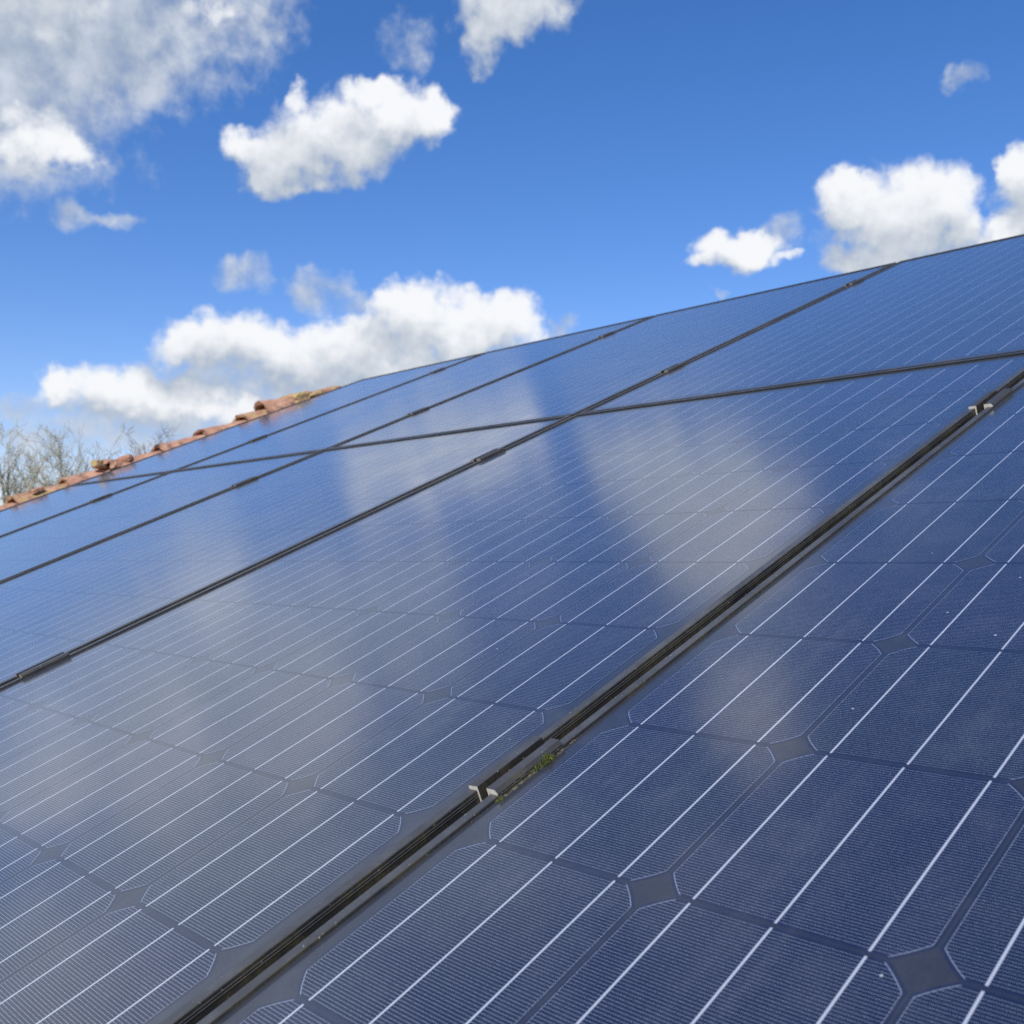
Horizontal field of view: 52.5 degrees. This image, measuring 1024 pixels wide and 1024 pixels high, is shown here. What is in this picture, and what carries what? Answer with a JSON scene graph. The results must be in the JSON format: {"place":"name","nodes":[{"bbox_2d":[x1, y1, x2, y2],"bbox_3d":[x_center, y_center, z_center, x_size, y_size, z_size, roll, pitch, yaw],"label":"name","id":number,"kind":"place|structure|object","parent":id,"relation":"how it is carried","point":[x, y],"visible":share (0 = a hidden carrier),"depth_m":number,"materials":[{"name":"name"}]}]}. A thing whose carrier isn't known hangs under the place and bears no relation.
{"place":"outdoors","nodes":[
{"label":"outdoors","id":0,"kind":"place"},
{"bbox_2d":[0,0,1023,505],"label":"sky","id":1,"kind":"structure","parent":0,"point":[210,210],"materials":[{"name":"blue"}]},
{"label":"ground","id":2,"kind":"structure","parent":0,"visible":0},
{"bbox_2d":[0,417,66,503],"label":"bare tree","id":3,"kind":"object","parent":2,"relation":"on","point":[8,487],"visible":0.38,"depth_m":15.29,"materials":[{"name":"grey plant"}]},
{"bbox_2d":[14,420,126,487],"bbox_3d":[-7.421,1.351,17.451,1.976,5.880,2.325,2,-3,-30],"label":"bare tree","id":4,"kind":"object","parent":2,"relation":"on","point":[60,463],"visible":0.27,"depth_m":17.21,"materials":[{"name":"grey plant"}]},
{"bbox_2d":[122,422,181,455],"bbox_3d":[-7.992,1.245,22.511,1.928,6.569,1.922,-2,-3,36],"label":"bare tree","id":5,"kind":"object","parent":2,"relation":"on","point":[160,441],"visible":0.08,"depth_m":22.58,"materials":[{"name":"brown plant"}]},
{"bbox_2d":[0,386,341,509],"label":"house","id":6,"kind":"structure","parent":2,"relation":"on","point":[262,408],"depth_m":4.96,"materials":[{"name":"tile"}]},
{"label":"rail","id":7,"kind":"object","parent":6,"relation":"attached to","visible":0},
{"bbox_2d":[72,352,484,484],"bbox_3d":[-1.018,-0.413,4.694,0.996,0.041,1.654,-3,19,47],"label":"solar panel","id":8,"kind":"object","parent":7,"relation":"attached to","point":[188,453],"visible":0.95,"depth_m":4.61,"materials":[{"name":"blue glass"}]},
{"bbox_2d":[247,435,266,441],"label":"clamp","id":9,"kind":"object","parent":8,"relation":"attached to","point":[256,438],"visible":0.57,"depth_m":4.01,"materials":[{"name":"silver metal"}]},
{"bbox_2d":[174,315,653,470],"bbox_3d":[-0.329,-0.447,3.955,0.996,0.041,1.654,-3,19,47],"label":"solar panel","id":10,"kind":"object","parent":7,"relation":"attached to","point":[327,430],"visible":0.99,"depth_m":3.85,"materials":[{"name":"blue glass"}]},
{"bbox_2d":[328,262,895,448],"bbox_3d":[0.360,-0.481,3.216,0.996,0.041,1.654,-3,19,47],"label":"solar panel","id":11,"kind":"object","parent":7,"relation":"attached to","point":[578,379],"visible":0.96,"depth_m":3.07,"materials":[{"name":"blue glass"}]},
{"bbox_2d":[406,407,428,415],"bbox_3d":[-0.294,-0.305,3.288,0.032,0.037,0.072,-3,19,47],"label":"clamp","id":12,"kind":"object","parent":11,"relation":"attached to","point":[416,411],"visible":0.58,"depth_m":3.27,"materials":[{"name":"silver metal"}]},
{"bbox_2d":[597,331,614,337],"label":"clamp","id":13,"kind":"object","parent":11,"relation":"attached to","point":[605,334],"visible":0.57,"depth_m":3.90,"materials":[{"name":"silver metal"}]},
{"bbox_2d":[658,362,684,373],"bbox_3d":[0.395,-0.338,2.550,0.032,0.037,0.072,-3,19,47],"label":"clamp","id":14,"kind":"object","parent":7,"relation":"attached to","point":[672,367],"visible":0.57,"depth_m":2.54,"materials":[{"name":"silver metal"}]},
{"bbox_2d":[579,234,1023,413],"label":"solar panel","id":15,"kind":"object","parent":7,"relation":"attached to","point":[962,303],"visible":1,"depth_m":2.29,"materials":[{"name":"blue glass"}]},
{"bbox_2d":[843,278,862,286],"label":"clamp","id":16,"kind":"object","parent":15,"relation":"attached to","point":[852,282],"visible":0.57,"depth_m":3.16,"materials":[{"name":"silver metal"}]},
{"label":"rail","id":17,"kind":"object","parent":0,"visible":0},
{"bbox_2d":[0,471,170,535],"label":"solar panel","id":18,"kind":"object","parent":17,"relation":"attached to","point":[36,509],"visible":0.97,"depth_m":3.91,"materials":[{"name":"blue glass"}]},
{"bbox_2d":[89,493,111,501],"bbox_3d":[-1.424,-0.035,3.605,0.032,0.037,0.072,-3,19,47],"label":"clamp","id":19,"kind":"object","parent":18,"relation":"attached to","point":[100,497],"visible":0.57,"depth_m":3.59,"materials":[{"name":"silver metal"}]},
{"bbox_2d":[0,450,322,581],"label":"solar panel","id":20,"kind":"object","parent":17,"relation":"attached to","point":[34,545],"visible":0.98,"depth_m":3.06,"materials":[{"name":"blue glass"}]},
{"bbox_2d":[0,415,571,686],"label":"solar panel","id":21,"kind":"object","parent":17,"relation":"attached to","point":[72,602],"visible":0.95,"depth_m":2.15,"materials":[{"name":"blue glass"}]},
{"bbox_2d":[230,476,257,486],"bbox_3d":[-0.735,-0.069,2.866,0.032,0.037,0.072,-3,19,47],"label":"clamp","id":22,"kind":"object","parent":21,"relation":"attached to","point":[243,481],"visible":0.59,"depth_m":2.85,"materials":[{"name":"silver metal"}]},
{"bbox_2d":[0,351,1023,1023],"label":"solar panel","id":23,"kind":"object","parent":17,"relation":"attached to","point":[214,797],"visible":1,"depth_m":1.08,"materials":[{"name":"blue glass"}]},
{"bbox_2d":[14,652,69,677],"bbox_3d":[-0.681,0.237,1.519,0.032,0.037,0.072,-3,19,47],"label":"clamp","id":24,"kind":"object","parent":23,"relation":"attached to","point":[41,664],"visible":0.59,"depth_m":1.51,"materials":[{"name":"metal"}]},
{"bbox_2d":[470,447,504,462],"bbox_3d":[-0.045,-0.103,2.128,0.032,0.037,0.072,-3,19,47],"label":"clamp","id":25,"kind":"object","parent":23,"relation":"attached to","point":[485,455],"visible":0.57,"depth_m":2.12,"materials":[{"name":"silver metal"}]},
{"bbox_2d":[469,736,562,800],"bbox_3d":[0.008,0.204,0.780,0.032,0.037,0.072,-3,19,47],"label":"clamp","id":26,"kind":"object","parent":17,"relation":"attached to","point":[509,770],"visible":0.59,"depth_m":0.77,"materials":[{"name":"metal"}]},
{"bbox_2d":[197,379,1023,1023],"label":"solar panel","id":27,"kind":"object","parent":17,"relation":"attached to","point":[791,791],"visible":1,"depth_m":0.63,"materials":[{"name":"blue glass"}]},
{"bbox_2d":[495,752,555,802],"bbox_3d":[0.009,0.192,0.759,0.010,0.007,0.065,-3,19,47],"label":"moss tuft","id":28,"kind":"object","parent":27,"relation":"attached to","point":[547,759],"visible":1,"depth_m":0.77,"materials":[{"name":"green plant"}]},
{"bbox_2d":[471,735,580,821],"bbox_3d":[0.012,0.193,0.761,0.006,0.004,0.122,-3,19,47],"label":"grit","id":29,"kind":"object","parent":27,"relation":"on","point":[522,781],"visible":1,"depth_m":0.76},
{"bbox_2d":[968,388,1012,414],"bbox_3d":[0.644,-0.136,1.389,0.032,0.037,0.072,-3,19,47],"label":"clamp","id":30,"kind":"object","parent":27,"relation":"attached to","point":[990,398],"visible":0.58,"depth_m":1.38,"materials":[{"name":"silver metal"}]}
]}

